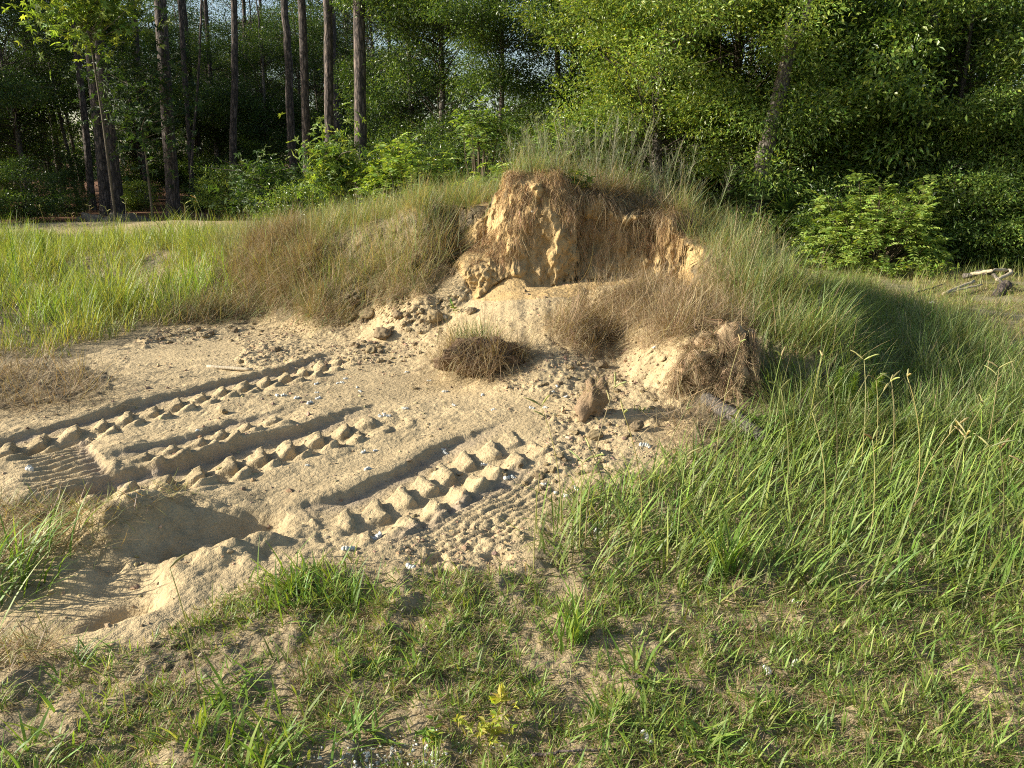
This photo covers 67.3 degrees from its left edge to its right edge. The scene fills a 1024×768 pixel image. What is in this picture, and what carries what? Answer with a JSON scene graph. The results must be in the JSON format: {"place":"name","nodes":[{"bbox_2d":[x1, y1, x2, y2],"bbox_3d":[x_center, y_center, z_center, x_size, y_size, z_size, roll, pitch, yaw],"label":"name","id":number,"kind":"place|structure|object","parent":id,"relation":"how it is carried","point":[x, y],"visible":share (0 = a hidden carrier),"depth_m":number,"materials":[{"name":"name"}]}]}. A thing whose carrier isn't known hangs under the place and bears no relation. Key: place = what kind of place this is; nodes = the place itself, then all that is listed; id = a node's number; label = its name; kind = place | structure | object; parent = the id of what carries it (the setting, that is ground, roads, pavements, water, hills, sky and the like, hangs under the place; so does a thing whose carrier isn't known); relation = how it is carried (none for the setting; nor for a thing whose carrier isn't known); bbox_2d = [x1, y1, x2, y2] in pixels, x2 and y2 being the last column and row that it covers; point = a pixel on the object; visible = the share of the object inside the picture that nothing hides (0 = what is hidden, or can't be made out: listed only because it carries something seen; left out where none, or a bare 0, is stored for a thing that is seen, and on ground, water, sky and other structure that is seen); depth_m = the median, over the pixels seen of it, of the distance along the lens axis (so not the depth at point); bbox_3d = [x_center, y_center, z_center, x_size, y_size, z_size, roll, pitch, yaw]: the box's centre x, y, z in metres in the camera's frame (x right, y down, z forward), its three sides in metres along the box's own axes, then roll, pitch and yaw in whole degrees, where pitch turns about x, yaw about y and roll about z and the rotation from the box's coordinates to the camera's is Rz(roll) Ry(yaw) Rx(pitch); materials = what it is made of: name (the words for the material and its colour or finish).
{"place":"outdoors","nodes":[
{"label":"outdoors","id":0,"kind":"place"},
{"bbox_2d":[0,160,1023,767],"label":"ground","id":1,"kind":"structure","parent":0,"point":[308,518],"depth_m":3.56,"materials":[{"name":"sand"}]},
{"bbox_2d":[0,0,62,185],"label":"broadleaf tree","id":2,"kind":"object","parent":1,"relation":"on","point":[10,99],"visible":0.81,"depth_m":20.90,"materials":[{"name":"green plant"}]},
{"bbox_2d":[0,145,78,222],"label":"shrub","id":3,"kind":"object","parent":1,"relation":"on","point":[24,192],"visible":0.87,"depth_m":19.41,"materials":[{"name":"green plant"}]},
{"bbox_2d":[0,0,85,192],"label":"understory tree","id":4,"kind":"object","parent":1,"relation":"on","point":[11,40],"visible":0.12,"depth_m":26.74,"materials":[{"name":"green plant"}]},
{"bbox_2d":[0,488,106,627],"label":"grass tuft","id":5,"kind":"object","parent":1,"relation":"on","point":[11,566],"visible":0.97,"depth_m":3.14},
{"bbox_2d":[0,278,110,328],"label":"grass tuft","id":6,"kind":"object","parent":1,"relation":"on","point":[44,303],"visible":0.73,"depth_m":7.82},
{"bbox_2d":[0,687,111,767],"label":"grass tuft","id":7,"kind":"object","parent":1,"relation":"on","point":[26,740],"visible":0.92,"depth_m":2.17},
{"bbox_2d":[28,162,98,216],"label":"shrub","id":8,"kind":"object","parent":1,"relation":"on","point":[79,207],"visible":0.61,"depth_m":21.89,"materials":[{"name":"green plant"}]},
{"bbox_2d":[0,0,128,208],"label":"broadleaf tree","id":9,"kind":"object","parent":1,"relation":"on","point":[19,147],"visible":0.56,"depth_m":24.40,"materials":[{"name":"green plant"}]},
{"bbox_2d":[0,0,156,204],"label":"understory tree","id":10,"kind":"object","parent":1,"relation":"on","point":[50,90],"visible":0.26,"depth_m":24.36,"materials":[{"name":"green plant"}]},
{"bbox_2d":[36,629,128,693],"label":"grass tuft","id":11,"kind":"object","parent":1,"relation":"on","point":[76,655],"visible":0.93,"depth_m":2.54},
{"bbox_2d":[71,9,97,209],"bbox_3d":[-12.124,-14.395,21.920,4.623,19.050,4.431,-8,18,-26],"label":"pine tree","id":12,"kind":"object","parent":1,"relation":"on","point":[86,142],"visible":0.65,"depth_m":23.74,"materials":[{"name":"brown plant"}]},
{"bbox_2d":[2,0,179,221],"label":"sweetgum sapling","id":13,"kind":"object","parent":1,"relation":"on","point":[87,12],"visible":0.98,"depth_m":17.75,"materials":[{"name":"green plant"}]},
{"bbox_2d":[83,21,110,215],"bbox_3d":[-10.902,-13.577,19.080,4.459,19.053,4.954,0,16,0],"label":"pine tree","id":14,"kind":"object","parent":1,"relation":"on","point":[103,185],"visible":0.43,"depth_m":21.48,"materials":[{"name":"brown plant"}]},
{"bbox_2d":[0,469,208,677],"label":"grass","id":15,"kind":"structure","parent":1,"relation":"on","point":[23,636],"depth_m":3.32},
{"bbox_2d":[93,22,126,213],"bbox_3d":[-10.799,-13.694,19.277,4.663,19.162,4.608,0,16,0],"label":"pine tree","id":16,"kind":"object","parent":1,"relation":"on","point":[117,182],"visible":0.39,"depth_m":21.22,"materials":[{"name":"brown plant"}]},
{"bbox_2d":[33,5,209,199],"bbox_3d":[-13.998,-10.260,28.170,6.474,7.102,5.676,-5,17,-17],"label":"broadleaf tree","id":17,"kind":"object","parent":1,"relation":"on","point":[130,155],"visible":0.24,"depth_m":28.54,"materials":[{"name":"green plant"}]},
{"bbox_2d":[51,0,215,220],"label":"sweetgum sapling","id":18,"kind":"object","parent":1,"relation":"on","point":[124,95],"visible":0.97,"depth_m":18.87,"materials":[{"name":"green plant"}]},
{"bbox_2d":[0,199,281,357],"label":"tall grass","id":19,"kind":"structure","parent":1,"relation":"on","point":[145,242],"depth_m":8.94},
{"bbox_2d":[122,177,160,211],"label":"shrub","id":20,"kind":"object","parent":1,"relation":"on","point":[137,204],"visible":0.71,"depth_m":23.70,"materials":[{"name":"green plant"}]},
{"bbox_2d":[120,161,164,201],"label":"shrub","id":21,"kind":"object","parent":1,"relation":"on","point":[160,173],"visible":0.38,"depth_m":28.71,"materials":[{"name":"green plant"}]},
{"bbox_2d":[154,0,182,218],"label":"pine tree","id":22,"kind":"object","parent":1,"relation":"on","point":[173,201],"visible":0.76,"depth_m":20.64,"materials":[{"name":"brown plant"}]},
{"bbox_2d":[108,5,242,186],"bbox_3d":[-13.315,-11.275,31.122,5.917,7.403,6.749,1,16,3],"label":"broadleaf tree","id":23,"kind":"object","parent":1,"relation":"on","point":[207,147],"visible":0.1,"depth_m":31.02,"materials":[{"name":"green plant"}]},
{"bbox_2d":[177,0,196,204],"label":"pine tree","id":24,"kind":"object","parent":1,"relation":"on","point":[183,57],"visible":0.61,"depth_m":25.12,"materials":[{"name":"brown plant"}]},
{"bbox_2d":[132,238,244,309],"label":"grass tuft","id":25,"kind":"object","parent":1,"relation":"on","point":[192,275],"visible":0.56,"depth_m":8.57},
{"bbox_2d":[187,0,202,211],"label":"pine tree","id":26,"kind":"object","parent":1,"relation":"on","point":[197,87],"visible":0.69,"depth_m":22.46,"materials":[{"name":"brown plant"}]},
{"bbox_2d":[120,3,283,196],"bbox_3d":[-11.063,-10.295,28.293,5.644,7.062,6.438,3,17,11],"label":"broadleaf tree","id":27,"kind":"object","parent":1,"relation":"on","point":[217,130],"visible":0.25,"depth_m":27.61,"materials":[{"name":"green plant"}]},
{"bbox_2d":[147,650,271,726],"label":"grass tuft","id":28,"kind":"object","parent":1,"relation":"on","point":[244,685],"visible":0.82,"depth_m":2.38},
{"bbox_2d":[183,158,255,220],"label":"shrub","id":29,"kind":"object","parent":1,"relation":"on","point":[206,196],"visible":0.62,"depth_m":19.68,"materials":[{"name":"green plant"}]},
{"bbox_2d":[229,0,237,185],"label":"pine tree","id":30,"kind":"object","parent":1,"relation":"on","point":[234,90],"visible":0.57,"depth_m":23.36,"materials":[{"name":"brown plant"}]},
{"bbox_2d":[168,0,316,102],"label":"understory tree","id":31,"kind":"object","parent":1,"relation":"on","point":[195,24],"visible":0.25,"depth_m":33.02,"materials":[{"name":"green plant"}]},
{"bbox_2d":[204,144,312,223],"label":"sweetgum shrub","id":32,"kind":"object","parent":1,"relation":"on","point":[261,182],"visible":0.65,"depth_m":14.87,"materials":[{"name":"green plant"}]},
{"bbox_2d":[180,0,351,186],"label":"broadleaf tree","id":33,"kind":"object","parent":1,"relation":"on","point":[254,126],"visible":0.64,"depth_m":25.75,"materials":[{"name":"green plant"}]},
{"bbox_2d":[171,670,377,767],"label":"grass tuft","id":34,"kind":"object","parent":1,"relation":"on","point":[250,751],"visible":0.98,"depth_m":2.16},
{"bbox_2d":[281,0,296,186],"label":"pine tree","id":35,"kind":"object","parent":1,"relation":"on","point":[288,80],"visible":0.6,"depth_m":21.50,"materials":[{"name":"brown plant"}]},
{"bbox_2d":[213,10,378,194],"bbox_3d":[-7.830,-10.135,28.369,6.141,6.736,5.384,-6,17,-19],"label":"broadleaf tree","id":36,"kind":"object","parent":1,"relation":"on","point":[297,112],"visible":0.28,"depth_m":27.47,"materials":[{"name":"green plant"}]},
{"bbox_2d":[226,533,370,625],"bbox_3d":[-0.798,0.733,2.943,0.507,0.226,0.529,4,17,13],"label":"grass tuft","id":37,"kind":"object","parent":1,"relation":"on","point":[291,589],"visible":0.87,"depth_m":2.92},
{"bbox_2d":[297,0,311,212],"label":"pine tree","id":38,"kind":"object","parent":1,"relation":"on","point":[304,79],"visible":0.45,"depth_m":18.14,"materials":[{"name":"brown plant"}]},
{"bbox_2d":[238,0,382,196],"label":"broadleaf tree","id":39,"kind":"object","parent":1,"relation":"on","point":[316,94],"visible":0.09,"depth_m":30.02,"materials":[{"name":"green plant"}]},
{"bbox_2d":[323,0,333,212],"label":"pine tree","id":40,"kind":"object","parent":1,"relation":"on","point":[328,68],"visible":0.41,"depth_m":16.45,"materials":[{"name":"brown plant"}]},
{"bbox_2d":[260,0,396,144],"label":"understory tree","id":41,"kind":"object","parent":1,"relation":"on","point":[310,82],"visible":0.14,"depth_m":30.10,"materials":[{"name":"green plant"}]},
{"bbox_2d":[332,0,343,199],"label":"pine tree","id":42,"kind":"object","parent":1,"relation":"on","point":[337,119],"visible":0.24,"depth_m":24.28,"materials":[{"name":"brown plant"}]},
{"bbox_2d":[270,0,425,174],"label":"understory tree","id":43,"kind":"object","parent":1,"relation":"on","point":[313,41],"visible":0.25,"depth_m":26.15,"materials":[{"name":"green plant"}]},
{"bbox_2d":[0,172,703,656],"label":"soil crumbs","id":44,"kind":"object","parent":1,"relation":"on","point":[408,550],"visible":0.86,"depth_m":5.18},
{"bbox_2d":[353,0,366,210],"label":"pine tree","id":45,"kind":"object","parent":1,"relation":"on","point":[359,41],"visible":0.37,"depth_m":15.57,"materials":[{"name":"brown plant"}]},
{"bbox_2d":[312,693,408,765],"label":"grass tuft","id":46,"kind":"object","parent":1,"relation":"on","point":[352,722],"visible":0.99,"depth_m":2.23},
{"bbox_2d":[311,555,411,616],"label":"grass tuft","id":47,"kind":"object","parent":1,"relation":"on","point":[356,584],"visible":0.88,"depth_m":2.89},
{"bbox_2d":[319,118,454,210],"bbox_3d":[-2.326,-4.023,15.447,3.057,2.478,3.187,2,16,6],"label":"shrub","id":48,"kind":"object","parent":1,"relation":"on","point":[377,143],"visible":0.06,"depth_m":15.10,"materials":[{"name":"green plant"}]},
{"bbox_2d":[343,624,434,691],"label":"grass tuft","id":49,"kind":"object","parent":1,"relation":"on","point":[405,653],"visible":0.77,"depth_m":2.55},
{"bbox_2d":[288,0,507,182],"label":"broadleaf tree","id":50,"kind":"object","parent":1,"relation":"on","point":[394,104],"visible":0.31,"depth_m":19.31,"materials":[{"name":"green plant"}]},
{"bbox_2d":[297,729,508,767],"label":"gravel","id":51,"kind":"structure","parent":1,"relation":"on","point":[385,761],"depth_m":2.16,"materials":[{"name":"gravel"}]},
{"bbox_2d":[307,0,567,172],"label":"broadleaf tree","id":52,"kind":"object","parent":1,"relation":"on","point":[408,38],"visible":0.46,"depth_m":15.79,"materials":[{"name":"green plant"}]},
{"bbox_2d":[384,127,495,208],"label":"shrub","id":53,"kind":"object","parent":1,"relation":"on","point":[432,153],"visible":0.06,"depth_m":13.83,"materials":[{"name":"green plant"}]},
{"bbox_2d":[70,172,873,432],"bbox_3d":[-2.433,-2.479,11.421,10.535,1.456,14.909,0,16,0],"label":"mound","id":54,"kind":"object","parent":1,"relation":"on","point":[554,251],"visible":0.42,"depth_m":6.88,"materials":[{"name":"sand"}]},
{"bbox_2d":[236,176,346,226],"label":"shrub","id":55,"kind":"object","parent":54,"relation":"on","point":[281,198],"visible":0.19,"depth_m":13.45,"materials":[{"name":"green plant"}]},
{"bbox_2d":[278,102,382,211],"bbox_3d":[-2.574,-2.996,11.441,1.270,2.249,1.168,9,19,29],"label":"sweetgum shrub","id":56,"kind":"object","parent":54,"relation":"on","point":[334,167],"visible":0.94,"depth_m":11.24,"materials":[{"name":"green plant"}]},
{"bbox_2d":[0,152,794,466],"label":"dry grass","id":57,"kind":"structure","parent":54,"relation":"on","point":[692,306],"depth_m":6.96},
{"bbox_2d":[347,132,471,207],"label":"sumac bush","id":58,"kind":"object","parent":54,"relation":"on","point":[405,160],"visible":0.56,"depth_m":10.92,"materials":[{"name":"green plant"}]},
{"bbox_2d":[388,290,553,397],"bbox_3d":[-0.225,-0.229,5.590,1.410,1.013,1.186,0,16,0],"label":"grass clump","id":59,"kind":"object","parent":54,"relation":"on","point":[472,355],"visible":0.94,"depth_m":5.54,"materials":[{"name":"plant"}]},
{"bbox_2d":[446,83,522,184],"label":"sumac bush","id":60,"kind":"object","parent":54,"relation":"on","point":[480,127],"visible":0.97,"depth_m":11.73,"materials":[{"name":"green plant"}]},
{"bbox_2d":[452,103,546,186],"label":"shrub","id":61,"kind":"object","parent":54,"relation":"on","point":[497,149],"visible":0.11,"depth_m":14.03,"materials":[{"name":"green plant"}]},
{"bbox_2d":[178,120,864,354],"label":"mound grass","id":62,"kind":"structure","parent":54,"relation":"on","point":[469,195],"depth_m":7.36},
{"bbox_2d":[516,106,611,172],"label":"sumac bush","id":63,"kind":"object","parent":54,"relation":"on","point":[553,128],"visible":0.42,"depth_m":11.49,"materials":[{"name":"green plant"}]},
{"bbox_2d":[501,121,636,174],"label":"dead weed","id":64,"kind":"object","parent":54,"relation":"on","point":[569,141],"visible":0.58,"depth_m":7.74,"materials":[{"name":"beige plant"}]},
{"bbox_2d":[462,166,696,285],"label":"hanging roots","id":65,"kind":"object","parent":54,"relation":"hanging from","point":[519,218],"visible":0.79,"depth_m":6.96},
{"bbox_2d":[507,107,651,180],"bbox_3d":[1.118,-3.762,13.338,2.688,2.046,2.980,8,18,26],"label":"shrub","id":66,"kind":"object","parent":54,"relation":"on","point":[624,158],"visible":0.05,"depth_m":13.00,"materials":[{"name":"green plant"}]},
{"bbox_2d":[508,104,699,201],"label":"grass","id":67,"kind":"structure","parent":54,"relation":"on","point":[602,140],"depth_m":7.46,"materials":[{"name":"green plant"}]},
{"bbox_2d":[608,132,738,218],"bbox_3d":[1.510,-1.980,7.441,1.215,0.976,0.825,0,16,0],"label":"dead weed","id":68,"kind":"object","parent":54,"relation":"on","point":[658,178],"visible":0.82,"depth_m":7.52,"materials":[{"name":"beige plant"}]},
{"bbox_2d":[656,315,770,410],"bbox_3d":[1.314,-0.045,5.028,0.766,0.890,0.715,0,16,0],"label":"root ball","id":69,"kind":"object","parent":54,"relation":"hanging from","point":[708,359],"visible":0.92,"depth_m":4.83,"materials":[{"name":"soil"}]},
{"bbox_2d":[452,701,519,745],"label":"plant","id":70,"kind":"object","parent":1,"relation":"on","point":[484,728],"visible":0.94,"depth_m":2.20,"materials":[{"name":"yellow plant"}]},
{"bbox_2d":[372,0,610,174],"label":"broadleaf tree","id":71,"kind":"object","parent":1,"relation":"on","point":[477,35],"visible":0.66,"depth_m":14.66,"materials":[{"name":"green plant"}]},
{"bbox_2d":[6,50,1022,180],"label":"wood","id":72,"kind":"object","parent":1,"relation":"on","point":[92,145],"visible":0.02,"depth_m":57.91,"materials":[{"name":"green plant"}]},
{"bbox_2d":[493,0,653,147],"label":"broadleaf tree","id":73,"kind":"object","parent":1,"relation":"on","point":[558,107],"visible":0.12,"depth_m":16.97,"materials":[{"name":"green plant"}]},
{"bbox_2d":[536,574,611,654],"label":"grass tuft","id":74,"kind":"object","parent":1,"relation":"on","point":[573,633],"visible":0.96,"depth_m":2.64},
{"bbox_2d":[574,368,621,421],"bbox_3d":[0.549,0.057,4.759,0.411,0.355,0.365,-5,17,-16],"label":"sod block","id":75,"kind":"object","parent":1,"relation":"on","point":[593,399],"depth_m":4.70,"materials":[{"name":"soil"}]},
{"bbox_2d":[485,14,733,193],"bbox_3d":[2.638,-7.727,17.435,7.548,8.279,6.617,-10,19,-32],"label":"broadleaf tree","id":76,"kind":"object","parent":1,"relation":"on","point":[536,75],"visible":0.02,"depth_m":16.88,"materials":[{"name":"green plant"}]},
{"bbox_2d":[573,687,656,746],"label":"grass tuft","id":77,"kind":"object","parent":1,"relation":"on","point":[623,698],"visible":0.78,"depth_m":2.26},
{"bbox_2d":[595,622,689,713],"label":"grass tuft","id":78,"kind":"object","parent":1,"relation":"on","point":[636,663],"visible":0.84,"depth_m":2.49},
{"bbox_2d":[496,0,848,199],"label":"leaved oak","id":79,"kind":"object","parent":1,"relation":"on","point":[678,13],"visible":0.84,"depth_m":12.06,"materials":[{"name":"green plant"}]},
{"bbox_2d":[525,0,844,236],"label":"laurel oak","id":80,"kind":"object","parent":1,"relation":"on","point":[716,39],"visible":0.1,"depth_m":14.71,"materials":[{"name":"green plant"}]},
{"bbox_2d":[669,711,749,767],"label":"grass tuft","id":81,"kind":"object","parent":1,"relation":"on","point":[725,734],"visible":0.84,"depth_m":2.18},
{"bbox_2d":[671,489,768,586],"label":"grass tuft","id":82,"kind":"object","parent":1,"relation":"on","point":[731,561],"visible":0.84,"depth_m":3.06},
{"bbox_2d":[700,392,775,446],"bbox_3d":[1.353,0.219,4.642,0.107,0.189,0.614,-8,18,-24],"label":"log","id":83,"kind":"object","parent":1,"relation":"on","point":[718,411],"visible":0.59,"depth_m":4.66,"materials":[{"name":"grey wood"}]},
{"bbox_2d":[583,0,894,220],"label":"leaved oak","id":84,"kind":"object","parent":1,"relation":"on","point":[737,45],"visible":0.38,"depth_m":12.22,"materials":[{"name":"green plant"}]},
{"bbox_2d":[498,370,1023,628],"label":"long grass","id":85,"kind":"structure","parent":1,"relation":"on","point":[906,470],"depth_m":3.45,"materials":[{"name":"plant"}]},
{"bbox_2d":[723,169,810,242],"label":"bush","id":86,"kind":"object","parent":1,"relation":"on","point":[780,206],"visible":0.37,"depth_m":11.91,"materials":[{"name":"green plant"}]},
{"bbox_2d":[693,0,876,239],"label":"oak tree","id":87,"kind":"object","parent":1,"relation":"on","point":[771,133],"visible":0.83,"depth_m":11.59,"materials":[{"name":"green plant"}]},
{"bbox_2d":[772,182,885,270],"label":"shrub","id":88,"kind":"object","parent":1,"relation":"on","point":[810,227],"visible":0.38,"depth_m":11.32,"materials":[{"name":"green plant"}]},
{"bbox_2d":[775,171,892,258],"bbox_3d":[4.973,-2.595,12.089,2.168,1.488,1.955,-13,21,-37],"label":"shrub","id":89,"kind":"object","parent":1,"relation":"on","point":[845,190],"visible":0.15,"depth_m":11.90,"materials":[{"name":"green plant"}]},
{"bbox_2d":[710,0,993,227],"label":"laurel oak","id":90,"kind":"object","parent":1,"relation":"on","point":[942,16],"visible":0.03,"depth_m":13.54,"materials":[{"name":"green plant"}]},
{"bbox_2d":[826,366,885,411],"bbox_3d":[2.149,0.014,4.875,0.367,0.319,0.359,5,17,17],"label":"dog fennel","id":91,"kind":"object","parent":1,"relation":"on","point":[854,379],"visible":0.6,"depth_m":4.78,"materials":[{"name":"green plant"}]},
{"bbox_2d":[693,212,1023,466],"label":"flank grass","id":92,"kind":"structure","parent":1,"relation":"on","point":[933,373],"depth_m":5.33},
{"bbox_2d":[728,0,1023,245],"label":"laurel oak","id":93,"kind":"object","parent":1,"relation":"on","point":[904,82],"visible":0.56,"depth_m":11.71,"materials":[{"name":"green plant"}]},
{"bbox_2d":[784,169,970,280],"bbox_3d":[5.272,-2.021,11.210,2.564,2.137,2.130,0,16,0],"label":"sumac bush","id":94,"kind":"object","parent":1,"relation":"on","point":[907,224],"visible":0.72,"depth_m":10.85,"materials":[{"name":"green plant"}]},
{"bbox_2d":[768,0,1023,228],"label":"laurel oak","id":95,"kind":"object","parent":1,"relation":"on","point":[978,28],"visible":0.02,"depth_m":12.26,"materials":[{"name":"green plant"}]},
{"bbox_2d":[848,1,1023,217],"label":"laurel oak","id":96,"kind":"object","parent":1,"relation":"on","point":[1007,115],"visible":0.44,"depth_m":11.36,"materials":[{"name":"green plant"}]},
{"bbox_2d":[861,139,1023,267],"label":"shrub","id":97,"kind":"object","parent":1,"relation":"on","point":[958,164],"visible":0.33,"depth_m":11.43,"materials":[{"name":"green plant"}]},
{"bbox_2d":[903,161,1023,266],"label":"shrub","id":98,"kind":"object","parent":1,"relation":"on","point":[976,201],"visible":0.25,"depth_m":11.16,"materials":[{"name":"green plant"}]},
{"bbox_2d":[912,161,1023,272],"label":"shrub","id":99,"kind":"object","parent":1,"relation":"on","point":[1019,253],"visible":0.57,"depth_m":11.06,"materials":[{"name":"green plant"}]},
{"bbox_2d":[935,146,1023,270],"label":"shrub","id":100,"kind":"object","parent":1,"relation":"on","point":[996,217],"visible":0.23,"depth_m":11.27,"materials":[{"name":"green plant"}]},
{"bbox_2d":[953,68,1023,183],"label":"laurel oak","id":101,"kind":"object","parent":1,"relation":"on","point":[1016,141],"visible":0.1,"depth_m":11.53,"materials":[{"name":"green plant"}]},
{"bbox_2d":[0,543,1023,767],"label":"short grass","id":102,"kind":"structure","parent":0,"point":[943,754],"depth_m":2.44,"materials":[{"name":"plant"}]},
{"bbox_2d":[1,0,1023,159],"label":"sky","id":103,"kind":"structure","parent":0,"point":[264,4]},
{"bbox_2d":[824,250,1023,392],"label":"grass","id":104,"kind":"structure","parent":0,"point":[971,269],"depth_m":9.29,"materials":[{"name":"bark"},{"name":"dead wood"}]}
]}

